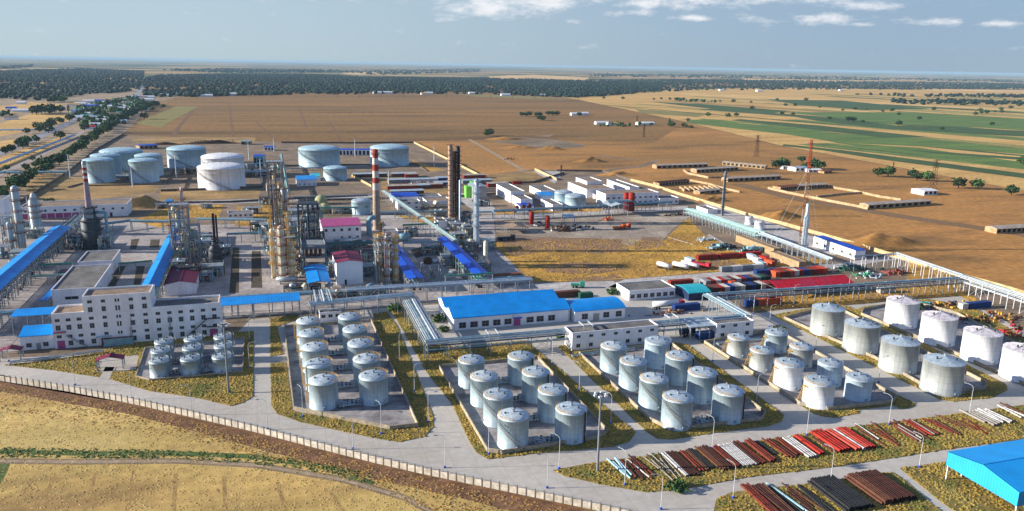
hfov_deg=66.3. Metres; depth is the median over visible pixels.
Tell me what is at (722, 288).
shipping container
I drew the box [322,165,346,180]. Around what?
storage tank
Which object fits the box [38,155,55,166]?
tree
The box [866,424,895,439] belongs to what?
steel pipe
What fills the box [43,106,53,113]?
tree
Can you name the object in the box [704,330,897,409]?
bund wall
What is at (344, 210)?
steel structure
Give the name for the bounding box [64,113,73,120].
tree
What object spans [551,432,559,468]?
street lamp
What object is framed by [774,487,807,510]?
steel pipe
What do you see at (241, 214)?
white building
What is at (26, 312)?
rack cover
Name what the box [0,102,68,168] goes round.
pale valley fields
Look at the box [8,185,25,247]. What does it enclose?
distillation column
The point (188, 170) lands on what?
steel structure
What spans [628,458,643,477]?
steel pipe
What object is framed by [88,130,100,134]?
tree
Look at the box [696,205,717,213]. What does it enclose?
white building
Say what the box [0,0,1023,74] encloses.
sky
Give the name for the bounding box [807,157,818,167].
tree
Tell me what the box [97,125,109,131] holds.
tree
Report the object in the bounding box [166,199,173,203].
long shed
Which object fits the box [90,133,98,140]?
tree
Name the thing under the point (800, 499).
steel pipe
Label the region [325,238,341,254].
steel structure
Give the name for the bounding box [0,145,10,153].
tree
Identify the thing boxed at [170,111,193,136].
dark furrow
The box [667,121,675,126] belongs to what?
tree
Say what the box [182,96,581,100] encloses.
field edge road
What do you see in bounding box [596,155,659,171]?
plateau track
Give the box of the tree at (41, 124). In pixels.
[37,122,46,128]
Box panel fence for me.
[0,373,630,510]
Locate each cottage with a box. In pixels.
[4,116,18,119]
[5,107,17,109]
[11,109,29,111]
[16,101,26,103]
[68,103,80,105]
[82,99,93,102]
[83,125,96,128]
[200,94,212,96]
[500,93,510,95]
[594,121,608,124]
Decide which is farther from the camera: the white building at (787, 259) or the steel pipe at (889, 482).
the white building at (787, 259)
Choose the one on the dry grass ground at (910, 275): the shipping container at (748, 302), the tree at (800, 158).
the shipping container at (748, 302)
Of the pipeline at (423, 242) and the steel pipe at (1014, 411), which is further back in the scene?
the pipeline at (423, 242)
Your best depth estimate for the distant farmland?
12836.79 m
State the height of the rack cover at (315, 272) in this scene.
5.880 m
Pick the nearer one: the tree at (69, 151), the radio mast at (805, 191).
the radio mast at (805, 191)
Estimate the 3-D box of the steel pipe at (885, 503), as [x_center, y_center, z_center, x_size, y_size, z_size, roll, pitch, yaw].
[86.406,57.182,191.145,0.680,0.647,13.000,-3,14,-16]
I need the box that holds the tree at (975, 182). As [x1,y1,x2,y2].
[969,178,984,188]
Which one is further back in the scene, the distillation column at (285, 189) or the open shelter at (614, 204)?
the open shelter at (614, 204)
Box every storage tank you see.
[82,157,115,183]
[88,152,121,173]
[99,147,142,172]
[127,157,159,182]
[133,152,163,175]
[149,355,171,377]
[151,345,172,364]
[154,336,175,355]
[166,145,205,167]
[180,353,202,375]
[182,342,203,362]
[184,333,204,350]
[195,162,245,190]
[199,152,243,164]
[212,351,233,373]
[213,331,234,348]
[214,340,234,359]
[294,315,320,343]
[296,326,323,357]
[298,144,339,168]
[299,340,328,372]
[302,356,332,391]
[305,371,338,410]
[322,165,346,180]
[338,310,363,339]
[342,322,369,353]
[347,336,375,369]
[351,197,371,214]
[353,351,382,386]
[359,367,390,406]
[369,144,408,166]
[456,353,484,389]
[468,369,497,407]
[481,387,512,427]
[496,407,530,449]
[507,350,534,385]
[521,365,549,403]
[537,382,567,423]
[554,189,572,204]
[555,401,588,444]
[565,192,586,208]
[599,340,626,374]
[618,354,646,391]
[638,371,668,410]
[644,334,671,369]
[660,389,693,431]
[664,349,693,385]
[686,365,717,404]
[711,383,745,424]
[722,332,749,358]
[744,344,773,372]
[745,215,753,224]
[754,219,765,229]
[760,326,788,353]
[768,356,803,390]
[785,341,814,368]
[797,374,835,409]
[809,301,845,337]
[816,356,844,386]
[841,316,880,354]
[843,370,874,402]
[877,333,920,374]
[883,294,920,328]
[918,309,958,346]
[919,351,966,396]
[960,324,1003,364]
[998,340,1023,382]
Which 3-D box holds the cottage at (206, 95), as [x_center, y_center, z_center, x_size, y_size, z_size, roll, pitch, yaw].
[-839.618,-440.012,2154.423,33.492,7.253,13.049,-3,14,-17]
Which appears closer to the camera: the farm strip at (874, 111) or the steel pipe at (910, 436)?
the steel pipe at (910, 436)
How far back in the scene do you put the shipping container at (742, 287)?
361.12 m
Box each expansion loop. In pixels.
[485,328,499,339]
[579,320,593,326]
[664,313,679,322]
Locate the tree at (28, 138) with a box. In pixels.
[21,135,32,141]
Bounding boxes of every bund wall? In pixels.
[135,337,244,380]
[284,319,417,429]
[438,356,607,453]
[579,342,765,430]
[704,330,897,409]
[784,309,986,391]
[861,303,1023,384]
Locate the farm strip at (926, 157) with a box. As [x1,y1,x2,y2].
[641,94,1023,168]
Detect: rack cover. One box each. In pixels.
[0,225,70,309]
[10,306,56,335]
[39,285,53,306]
[142,222,185,298]
[221,293,300,322]
[304,264,330,288]
[390,244,423,290]
[437,236,488,288]
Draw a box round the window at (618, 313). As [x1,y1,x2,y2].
[616,311,621,316]
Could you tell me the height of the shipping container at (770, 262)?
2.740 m
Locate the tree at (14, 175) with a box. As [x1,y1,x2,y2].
[5,173,24,180]
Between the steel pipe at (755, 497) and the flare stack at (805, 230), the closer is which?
the steel pipe at (755, 497)
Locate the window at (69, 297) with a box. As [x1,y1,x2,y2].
[65,296,78,299]
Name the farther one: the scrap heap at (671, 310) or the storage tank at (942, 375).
the scrap heap at (671, 310)
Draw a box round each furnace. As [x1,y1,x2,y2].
[77,161,108,249]
[205,239,224,262]
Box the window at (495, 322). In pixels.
[493,319,500,325]
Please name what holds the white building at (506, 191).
on the site ground at (350, 185)
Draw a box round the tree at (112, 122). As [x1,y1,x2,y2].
[108,120,116,125]
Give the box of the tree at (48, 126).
[42,124,54,132]
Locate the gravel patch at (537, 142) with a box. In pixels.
[495,134,584,147]
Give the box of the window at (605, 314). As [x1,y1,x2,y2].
[603,312,608,317]
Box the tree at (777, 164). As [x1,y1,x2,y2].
[771,160,782,166]
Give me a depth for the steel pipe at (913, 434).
224.15 m
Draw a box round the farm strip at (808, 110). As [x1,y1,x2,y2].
[666,91,1023,147]
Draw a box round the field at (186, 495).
[0,391,507,510]
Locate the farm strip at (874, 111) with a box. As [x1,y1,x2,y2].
[598,96,1023,146]
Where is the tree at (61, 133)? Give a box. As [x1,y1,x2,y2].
[53,131,65,138]
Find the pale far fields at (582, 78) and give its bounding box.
[4,69,1023,91]
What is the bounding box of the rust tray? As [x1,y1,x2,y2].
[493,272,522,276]
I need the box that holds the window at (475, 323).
[470,321,477,326]
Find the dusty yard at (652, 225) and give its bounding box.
[495,212,688,246]
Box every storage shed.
[352,172,386,177]
[386,184,417,189]
[387,178,410,182]
[390,189,424,193]
[391,172,415,176]
[404,173,418,177]
[409,177,437,182]
[417,183,429,188]
[418,182,442,187]
[433,181,447,185]
[434,176,447,180]
[461,178,491,183]
[462,173,485,178]
[486,181,508,186]
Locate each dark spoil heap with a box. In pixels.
[154,142,183,144]
[183,140,238,143]
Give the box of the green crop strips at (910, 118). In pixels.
[686,112,1023,168]
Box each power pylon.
[753,135,760,156]
[929,160,938,187]
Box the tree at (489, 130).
[485,128,494,135]
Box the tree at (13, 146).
[6,144,16,150]
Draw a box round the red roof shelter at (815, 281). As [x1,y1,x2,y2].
[761,275,853,296]
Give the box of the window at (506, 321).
[504,318,511,324]
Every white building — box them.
[0,195,11,225]
[18,324,54,350]
[21,198,132,219]
[51,264,112,305]
[77,249,120,272]
[164,262,198,295]
[228,210,252,217]
[296,175,316,185]
[310,173,320,180]
[318,308,340,321]
[319,217,360,240]
[332,250,362,284]
[383,228,398,240]
[389,192,418,202]
[395,198,419,209]
[418,193,441,201]
[422,196,447,204]
[434,217,446,227]
[468,182,486,198]
[496,184,524,202]
[512,194,532,203]
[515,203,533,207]
[529,185,555,193]
[535,191,553,200]
[541,198,562,210]
[565,319,658,350]
[566,296,625,321]
[568,181,614,197]
[576,177,601,184]
[596,189,658,204]
[607,179,638,189]
[616,280,675,300]
[657,195,678,204]
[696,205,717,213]
[705,314,754,337]
[735,234,780,253]
[770,251,806,266]
[813,235,865,259]
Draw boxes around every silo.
[529,211,533,224]
[545,215,549,229]
[623,192,628,209]
[628,192,634,211]
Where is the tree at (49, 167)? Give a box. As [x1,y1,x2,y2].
[42,163,55,170]
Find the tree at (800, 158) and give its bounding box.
[797,156,805,161]
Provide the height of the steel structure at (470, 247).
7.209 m
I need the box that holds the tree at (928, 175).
[922,171,934,180]
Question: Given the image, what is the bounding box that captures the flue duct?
[366,215,375,235]
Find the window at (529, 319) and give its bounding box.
[526,316,533,322]
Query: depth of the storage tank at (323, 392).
229.63 m
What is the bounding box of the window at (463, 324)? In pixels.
[459,322,465,327]
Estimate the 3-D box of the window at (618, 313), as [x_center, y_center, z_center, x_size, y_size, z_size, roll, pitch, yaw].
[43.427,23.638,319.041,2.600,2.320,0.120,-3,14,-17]
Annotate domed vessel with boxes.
[315,195,326,203]
[321,203,330,212]
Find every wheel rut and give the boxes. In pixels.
[0,458,434,510]
[0,462,425,510]
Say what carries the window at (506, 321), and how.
in the blue warehouse
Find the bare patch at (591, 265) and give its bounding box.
[499,237,735,281]
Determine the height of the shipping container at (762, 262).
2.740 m
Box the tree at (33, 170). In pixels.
[23,166,38,176]
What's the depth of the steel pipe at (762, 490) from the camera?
187.11 m
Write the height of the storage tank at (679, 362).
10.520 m
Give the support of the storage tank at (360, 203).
on the site ground at (350, 185)
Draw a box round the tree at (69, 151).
[59,148,73,156]
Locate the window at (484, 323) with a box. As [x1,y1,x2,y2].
[482,320,488,325]
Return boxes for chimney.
[371,149,380,229]
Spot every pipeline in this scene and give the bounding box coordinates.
[0,129,55,130]
[0,134,75,165]
[0,170,66,176]
[0,313,28,327]
[9,349,103,364]
[29,273,64,285]
[38,262,72,273]
[101,219,131,229]
[118,260,151,271]
[130,220,175,231]
[197,218,266,228]
[227,232,264,242]
[246,162,280,168]
[279,154,290,200]
[284,165,367,169]
[292,194,372,202]
[320,206,367,215]
[326,241,374,250]
[380,210,447,217]
[402,222,438,232]
[403,241,443,250]
[445,272,493,292]
[571,347,635,357]
[716,338,760,344]
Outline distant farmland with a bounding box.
[0,58,1023,88]
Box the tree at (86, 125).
[80,123,89,130]
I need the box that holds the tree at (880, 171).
[872,167,884,174]
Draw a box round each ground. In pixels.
[0,57,1023,510]
[0,87,174,213]
[0,135,1023,357]
[27,137,554,201]
[138,160,985,310]
[417,123,1023,289]
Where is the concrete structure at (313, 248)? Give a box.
[300,232,327,264]
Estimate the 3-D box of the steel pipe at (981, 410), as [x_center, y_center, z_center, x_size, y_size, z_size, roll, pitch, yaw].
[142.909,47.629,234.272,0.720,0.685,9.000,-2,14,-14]
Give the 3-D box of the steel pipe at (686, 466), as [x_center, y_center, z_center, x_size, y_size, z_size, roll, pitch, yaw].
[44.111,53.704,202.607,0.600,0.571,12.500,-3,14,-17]
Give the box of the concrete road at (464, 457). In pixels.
[0,282,1023,510]
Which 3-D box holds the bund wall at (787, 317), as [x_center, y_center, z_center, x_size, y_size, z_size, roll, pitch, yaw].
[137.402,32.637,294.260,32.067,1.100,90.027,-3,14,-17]
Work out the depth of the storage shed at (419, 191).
612.06 m
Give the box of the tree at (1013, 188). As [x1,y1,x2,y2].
[1004,184,1019,194]
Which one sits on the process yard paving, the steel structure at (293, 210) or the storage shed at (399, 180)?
the steel structure at (293, 210)
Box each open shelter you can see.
[502,222,528,232]
[516,210,528,216]
[562,213,574,222]
[602,202,628,215]
[678,316,714,340]
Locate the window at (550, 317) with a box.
[548,315,554,320]
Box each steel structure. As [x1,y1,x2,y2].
[0,212,26,249]
[0,242,13,257]
[8,246,40,267]
[25,225,44,238]
[56,267,68,281]
[67,232,83,250]
[97,234,113,249]
[116,173,129,179]
[155,201,167,208]
[166,256,185,272]
[167,200,192,262]
[176,166,196,173]
[176,261,202,280]
[186,221,202,263]
[194,235,211,262]
[198,230,216,240]
[199,267,214,281]
[200,201,212,208]
[201,260,224,275]
[219,242,232,255]
[242,205,261,213]
[245,168,271,176]
[248,220,263,231]
[258,195,275,204]
[258,222,272,239]
[263,233,269,253]
[266,158,286,262]
[270,233,295,269]
[279,215,303,247]
[282,282,322,291]
[288,206,305,232]
[290,204,303,212]
[295,252,306,276]
[296,199,320,254]
[303,203,322,225]
[323,285,367,298]
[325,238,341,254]
[328,257,333,276]
[331,205,351,213]
[333,236,358,250]
[352,238,372,254]
[360,246,373,262]
[360,283,391,295]
[363,260,375,276]
[373,232,394,282]
[404,224,418,236]
[420,257,442,279]
[421,243,439,255]
[429,208,447,216]
[434,243,443,252]
[440,226,453,236]
[440,251,457,265]
[444,216,454,225]
[448,219,460,230]
[449,229,467,249]
[453,151,456,218]
[455,210,471,222]
[457,226,471,236]
[461,221,472,238]
[462,237,478,252]
[467,252,478,260]
[472,198,489,206]
[476,258,490,271]
[479,236,496,250]
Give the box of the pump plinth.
[95,355,285,378]
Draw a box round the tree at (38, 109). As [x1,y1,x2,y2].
[29,105,43,114]
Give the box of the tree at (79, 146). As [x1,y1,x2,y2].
[70,143,82,152]
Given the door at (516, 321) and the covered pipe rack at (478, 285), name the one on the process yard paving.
the covered pipe rack at (478, 285)
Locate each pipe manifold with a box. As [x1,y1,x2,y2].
[170,356,182,362]
[170,367,180,374]
[199,365,212,372]
[203,354,211,361]
[324,335,339,341]
[328,348,344,354]
[333,363,349,370]
[338,380,354,387]
[338,397,360,407]
[498,376,508,383]
[513,393,522,401]
[529,412,538,421]
[532,434,556,444]
[694,414,717,423]
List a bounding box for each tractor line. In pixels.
[13,481,33,510]
[37,479,54,510]
[83,472,97,510]
[125,471,134,510]
[172,473,177,510]
[222,476,227,510]
[276,481,287,510]
[329,492,345,510]
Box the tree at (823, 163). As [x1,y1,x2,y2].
[814,161,826,167]
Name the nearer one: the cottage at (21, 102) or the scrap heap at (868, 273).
the scrap heap at (868, 273)
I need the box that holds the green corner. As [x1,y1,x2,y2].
[0,464,9,482]
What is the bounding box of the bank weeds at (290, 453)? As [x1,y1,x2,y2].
[0,384,563,510]
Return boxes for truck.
[497,234,514,240]
[571,281,584,287]
[612,224,625,229]
[652,299,684,309]
[657,261,670,269]
[672,261,688,269]
[679,328,695,336]
[681,260,698,269]
[691,261,711,268]
[709,243,721,250]
[746,246,762,251]
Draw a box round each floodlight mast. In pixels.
[217,322,229,392]
[594,391,607,470]
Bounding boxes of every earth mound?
[484,137,528,140]
[498,145,539,148]
[534,146,569,150]
[572,156,607,163]
[596,171,638,176]
[695,192,712,194]
[695,196,731,202]
[759,210,803,220]
[842,233,932,250]
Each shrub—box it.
[43,198,54,200]
[387,302,401,310]
[430,313,446,322]
[437,325,449,331]
[606,287,618,294]
[663,477,690,493]
[773,324,788,330]
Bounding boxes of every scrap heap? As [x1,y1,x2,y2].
[532,220,544,225]
[538,224,577,231]
[551,224,598,230]
[598,216,612,220]
[645,308,705,315]
[664,212,690,215]
[696,236,715,241]
[706,242,736,249]
[735,246,753,252]
[828,263,883,272]
[852,270,885,278]
[882,268,909,275]
[923,300,964,310]
[955,309,1021,323]
[998,324,1023,337]
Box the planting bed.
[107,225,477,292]
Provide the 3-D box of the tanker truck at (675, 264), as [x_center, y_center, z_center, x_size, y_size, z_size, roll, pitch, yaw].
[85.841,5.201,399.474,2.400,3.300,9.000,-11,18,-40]
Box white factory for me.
[51,284,222,348]
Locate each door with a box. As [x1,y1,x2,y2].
[57,341,65,348]
[210,329,216,335]
[514,318,520,325]
[593,313,599,320]
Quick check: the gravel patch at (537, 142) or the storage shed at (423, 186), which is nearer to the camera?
the storage shed at (423, 186)
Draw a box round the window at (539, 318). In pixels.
[536,316,543,321]
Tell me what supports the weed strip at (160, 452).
on the field at (186, 495)
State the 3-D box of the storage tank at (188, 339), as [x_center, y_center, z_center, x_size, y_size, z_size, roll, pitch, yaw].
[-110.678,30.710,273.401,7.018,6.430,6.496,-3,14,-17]
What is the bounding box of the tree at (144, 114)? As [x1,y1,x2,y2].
[140,112,148,117]
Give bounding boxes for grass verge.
[7,299,1023,510]
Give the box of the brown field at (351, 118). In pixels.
[124,95,685,142]
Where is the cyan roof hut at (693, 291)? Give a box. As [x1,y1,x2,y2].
[674,283,710,300]
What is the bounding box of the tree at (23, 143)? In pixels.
[15,139,29,147]
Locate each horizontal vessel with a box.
[276,276,296,283]
[399,233,409,241]
[421,201,428,207]
[433,200,439,207]
[493,275,524,284]
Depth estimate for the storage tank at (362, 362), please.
246.96 m
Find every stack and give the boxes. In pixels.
[211,213,217,240]
[215,215,218,242]
[446,144,453,220]
[454,146,461,214]
[459,180,460,225]
[720,171,727,215]
[799,203,809,250]
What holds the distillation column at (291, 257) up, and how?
on the process yard paving
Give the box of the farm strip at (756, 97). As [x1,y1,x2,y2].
[685,94,1023,124]
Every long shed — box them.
[136,144,157,148]
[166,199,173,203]
[241,140,251,144]
[253,154,265,165]
[264,146,274,150]
[340,148,353,154]
[354,148,369,154]
[652,163,707,168]
[653,179,689,185]
[690,166,737,172]
[693,188,720,193]
[721,174,780,181]
[722,161,767,168]
[772,184,799,190]
[779,165,789,168]
[787,166,806,170]
[798,182,827,189]
[805,168,821,172]
[818,170,831,173]
[859,199,930,208]
[911,188,937,194]
[985,224,1023,233]
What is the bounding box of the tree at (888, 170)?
[881,166,896,176]
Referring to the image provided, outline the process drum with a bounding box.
[325,282,333,288]
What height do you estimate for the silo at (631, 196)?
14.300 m
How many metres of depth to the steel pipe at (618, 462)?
201.59 m
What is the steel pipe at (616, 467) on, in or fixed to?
on the grass verge
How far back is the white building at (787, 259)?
410.93 m
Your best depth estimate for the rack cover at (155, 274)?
356.12 m
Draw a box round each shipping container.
[512,181,521,184]
[555,289,579,297]
[578,291,592,298]
[668,278,693,285]
[672,302,700,310]
[684,256,695,261]
[695,330,714,339]
[696,253,718,260]
[699,277,710,284]
[705,277,715,283]
[705,285,713,292]
[707,284,719,292]
[710,277,720,283]
[713,284,724,291]
[716,276,725,282]
[718,252,739,258]
[719,265,732,271]
[719,283,729,291]
[723,283,734,290]
[729,283,740,290]
[730,265,742,271]
[731,275,741,281]
[733,282,745,290]
[735,275,746,281]
[739,282,750,289]
[740,251,761,257]
[740,264,753,270]
[741,275,750,281]
[743,299,758,306]
[744,274,756,280]
[745,281,755,289]
[746,253,756,259]
[749,281,760,289]
[750,274,760,280]
[751,256,761,262]
[752,263,763,269]
[752,297,778,305]
[753,269,766,273]
[755,260,766,267]
[755,281,765,288]
[756,274,765,279]
[758,255,769,259]
[759,273,770,279]
[760,280,770,288]
[764,259,775,266]
[769,269,779,277]
[777,268,784,276]
[778,268,789,276]
[784,268,794,275]
[791,268,799,275]
[792,267,803,275]
[798,267,808,274]
[803,267,813,274]
[806,266,818,274]
[812,266,822,273]
[817,266,827,273]
[876,286,894,293]
[957,302,968,309]
[965,300,991,308]
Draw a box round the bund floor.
[137,306,1010,449]
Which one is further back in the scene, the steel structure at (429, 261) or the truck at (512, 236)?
the truck at (512, 236)
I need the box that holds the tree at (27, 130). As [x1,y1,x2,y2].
[21,127,30,133]
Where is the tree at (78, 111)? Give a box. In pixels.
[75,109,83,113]
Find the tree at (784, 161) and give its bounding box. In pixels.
[776,157,787,164]
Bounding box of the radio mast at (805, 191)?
[777,140,819,245]
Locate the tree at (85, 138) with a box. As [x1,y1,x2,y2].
[79,135,92,143]
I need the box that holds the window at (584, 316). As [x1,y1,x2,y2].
[582,313,587,318]
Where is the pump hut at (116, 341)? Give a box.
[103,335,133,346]
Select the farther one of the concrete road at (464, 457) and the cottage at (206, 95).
the cottage at (206, 95)
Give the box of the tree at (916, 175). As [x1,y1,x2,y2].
[912,172,922,178]
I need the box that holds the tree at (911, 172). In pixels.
[907,168,918,177]
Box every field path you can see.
[229,104,233,136]
[255,121,276,141]
[298,106,306,127]
[330,122,341,141]
[468,139,524,170]
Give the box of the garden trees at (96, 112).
[0,94,716,127]
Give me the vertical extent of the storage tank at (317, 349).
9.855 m
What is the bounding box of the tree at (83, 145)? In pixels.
[74,141,87,150]
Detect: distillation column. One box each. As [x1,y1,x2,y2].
[4,222,15,253]
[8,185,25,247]
[25,193,43,234]
[177,187,186,244]
[267,229,276,277]
[274,224,287,281]
[277,181,282,222]
[280,186,290,241]
[283,210,291,241]
[286,242,297,279]
[375,232,382,282]
[378,221,383,234]
[382,231,391,283]
[391,234,399,282]
[472,178,480,251]
[483,240,487,261]
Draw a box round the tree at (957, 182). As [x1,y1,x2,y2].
[951,177,967,187]
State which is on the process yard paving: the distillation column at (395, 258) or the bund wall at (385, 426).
the distillation column at (395, 258)
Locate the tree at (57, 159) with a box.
[50,154,66,164]
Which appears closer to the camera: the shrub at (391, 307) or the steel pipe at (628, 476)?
the steel pipe at (628, 476)
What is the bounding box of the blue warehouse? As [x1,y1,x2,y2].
[437,289,570,330]
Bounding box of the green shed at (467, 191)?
[464,185,470,197]
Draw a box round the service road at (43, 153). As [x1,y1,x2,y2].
[0,129,89,176]
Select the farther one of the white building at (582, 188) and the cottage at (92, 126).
the cottage at (92, 126)
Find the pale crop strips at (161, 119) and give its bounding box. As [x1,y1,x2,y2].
[137,94,704,127]
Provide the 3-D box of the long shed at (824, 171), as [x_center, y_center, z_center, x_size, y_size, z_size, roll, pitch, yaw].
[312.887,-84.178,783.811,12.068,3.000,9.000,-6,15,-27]
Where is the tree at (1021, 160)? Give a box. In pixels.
[1016,155,1023,164]
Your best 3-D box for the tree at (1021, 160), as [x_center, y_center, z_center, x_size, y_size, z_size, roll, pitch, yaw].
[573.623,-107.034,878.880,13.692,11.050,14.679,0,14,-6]
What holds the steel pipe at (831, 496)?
on the grass verge
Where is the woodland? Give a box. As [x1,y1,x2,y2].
[0,64,1023,105]
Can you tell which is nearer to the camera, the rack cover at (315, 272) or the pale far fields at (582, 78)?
the rack cover at (315, 272)
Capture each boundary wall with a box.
[12,149,95,207]
[68,165,173,187]
[96,133,123,149]
[161,186,261,191]
[163,194,367,202]
[184,161,262,187]
[281,141,413,143]
[285,163,426,170]
[298,192,495,200]
[352,175,371,186]
[414,142,478,173]
[482,172,563,184]
[535,168,556,179]
[557,169,630,180]
[631,179,1023,293]
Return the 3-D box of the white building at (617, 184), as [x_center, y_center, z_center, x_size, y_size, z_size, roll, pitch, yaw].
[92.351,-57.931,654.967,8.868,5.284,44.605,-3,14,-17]
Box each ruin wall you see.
[683,169,729,177]
[690,179,739,192]
[768,187,868,209]
[816,191,864,196]
[828,184,900,199]
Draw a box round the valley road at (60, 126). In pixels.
[0,85,142,154]
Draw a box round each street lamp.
[434,435,445,467]
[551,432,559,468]
[652,474,662,509]
[726,459,735,497]
[913,431,923,467]
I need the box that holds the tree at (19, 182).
[4,176,29,186]
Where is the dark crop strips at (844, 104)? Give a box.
[656,99,1023,177]
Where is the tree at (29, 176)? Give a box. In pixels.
[21,173,33,179]
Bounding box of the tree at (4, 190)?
[0,185,10,194]
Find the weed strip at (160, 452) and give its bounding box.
[0,449,375,484]
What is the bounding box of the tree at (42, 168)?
[32,165,46,174]
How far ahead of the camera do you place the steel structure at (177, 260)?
366.88 m
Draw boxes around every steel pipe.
[606,458,625,475]
[612,461,631,478]
[614,457,626,473]
[616,457,632,475]
[620,459,636,477]
[626,459,649,477]
[626,460,643,479]
[628,454,644,472]
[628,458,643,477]
[632,457,653,473]
[635,459,652,478]
[643,456,667,475]
[646,454,671,473]
[649,452,670,471]
[651,459,672,480]
[660,458,676,477]
[661,452,687,476]
[664,451,688,476]
[664,457,681,476]
[665,451,690,475]
[667,451,692,475]
[670,451,695,475]
[671,450,696,474]
[674,451,699,475]
[679,450,701,471]
[682,450,704,471]
[684,449,707,470]
[686,449,709,469]
[688,448,709,468]
[690,448,712,468]
[691,448,714,468]
[694,446,721,468]
[698,446,724,470]
[699,446,726,469]
[702,444,730,467]
[702,446,729,468]
[705,445,733,468]
[713,446,737,467]
[714,444,740,465]
[714,446,740,467]
[718,444,744,466]
[720,444,745,465]
[722,444,747,465]
[723,443,749,465]
[725,443,752,465]
[726,443,753,464]
[728,442,754,464]
[731,442,756,464]
[732,441,759,464]
[734,440,761,463]
[736,441,763,463]
[737,440,765,462]
[740,484,771,510]
[743,483,774,510]
[744,439,771,461]
[745,484,777,510]
[746,482,778,510]
[747,438,776,460]
[748,439,774,462]
[752,484,785,510]
[755,484,787,510]
[756,441,774,454]
[757,440,777,454]
[757,483,790,510]
[759,483,792,510]
[761,437,789,456]
[762,483,794,510]
[766,438,793,457]
[766,482,803,509]
[769,438,797,456]
[769,485,796,510]
[771,487,801,510]
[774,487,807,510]
[775,437,797,455]
[777,436,798,454]
[779,437,803,454]
[782,437,810,458]
[782,482,811,505]
[784,436,812,457]
[785,485,820,507]
[785,490,812,510]
[787,436,814,457]
[788,489,813,510]
[789,435,817,456]
[792,487,824,510]
[794,434,821,454]
[796,434,824,454]
[797,484,829,510]
[797,485,827,510]
[799,485,835,510]
[807,480,847,510]
[809,436,831,450]
[810,430,841,452]
[810,478,850,509]
[810,480,850,510]
[812,477,852,508]
[813,429,844,451]
[815,438,836,452]
[815,477,855,508]
[816,429,847,450]
[817,477,858,508]
[819,428,850,450]
[820,476,860,507]
[822,476,863,507]
[824,475,865,506]
[825,429,858,450]
[827,475,868,506]
[828,474,870,505]
[829,428,861,450]
[832,474,873,505]
[833,428,865,450]
[836,427,867,449]
[838,427,869,448]
[841,427,872,448]
[844,426,875,448]
[844,476,883,504]
[847,473,886,502]
[847,476,886,504]
[849,473,888,501]
[852,472,890,501]
[854,472,893,501]
[855,423,879,439]
[855,424,876,439]
[856,471,895,500]
[858,430,885,445]
[858,472,898,500]
[861,471,900,499]
[863,471,903,498]
[865,470,905,498]
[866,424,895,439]
[867,470,908,498]
[869,429,898,444]
[869,469,909,497]
[872,469,912,497]
[874,469,915,497]
[889,421,914,435]
[893,419,915,433]
[894,426,917,441]
[897,427,921,441]
[898,424,922,438]
[902,419,927,435]
[904,419,931,435]
[904,425,930,439]
[908,419,933,435]
[909,418,939,434]
[911,419,935,434]
[922,418,953,432]
[928,418,956,433]
[934,419,961,434]
[959,409,985,422]
[968,411,994,425]
[970,411,997,424]
[972,410,1000,423]
[975,409,1003,422]
[977,408,1002,420]
[983,409,1010,422]
[985,408,1012,421]
[997,404,1021,417]
[1000,402,1023,413]
[1003,406,1023,415]
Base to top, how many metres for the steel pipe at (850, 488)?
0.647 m
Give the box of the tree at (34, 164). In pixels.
[30,161,38,165]
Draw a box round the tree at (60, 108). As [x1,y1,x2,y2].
[55,105,65,112]
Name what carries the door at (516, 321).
in the blue warehouse
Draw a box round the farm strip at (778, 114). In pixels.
[648,94,1023,155]
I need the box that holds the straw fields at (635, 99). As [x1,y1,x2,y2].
[562,88,1023,189]
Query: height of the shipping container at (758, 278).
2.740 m
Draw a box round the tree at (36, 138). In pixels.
[33,136,40,141]
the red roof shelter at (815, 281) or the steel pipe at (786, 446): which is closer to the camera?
the steel pipe at (786, 446)
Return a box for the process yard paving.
[0,219,527,352]
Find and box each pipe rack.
[0,214,82,309]
[0,290,311,330]
[149,239,179,298]
[308,291,414,316]
[313,289,333,315]
[345,277,532,305]
[381,190,459,245]
[398,267,422,289]
[399,295,444,357]
[425,313,751,360]
[438,240,487,287]
[492,204,609,220]
[606,199,634,213]
[635,200,671,211]
[683,208,765,241]
[701,293,752,316]
[708,277,967,310]
[757,231,833,272]
[850,253,899,270]
[892,252,964,291]
[956,275,1023,313]
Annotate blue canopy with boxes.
[945,439,1023,510]
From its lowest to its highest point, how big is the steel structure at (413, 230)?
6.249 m
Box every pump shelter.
[0,344,23,361]
[95,353,124,370]
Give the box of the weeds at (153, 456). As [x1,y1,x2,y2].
[0,447,372,483]
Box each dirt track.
[0,460,430,510]
[731,183,1023,236]

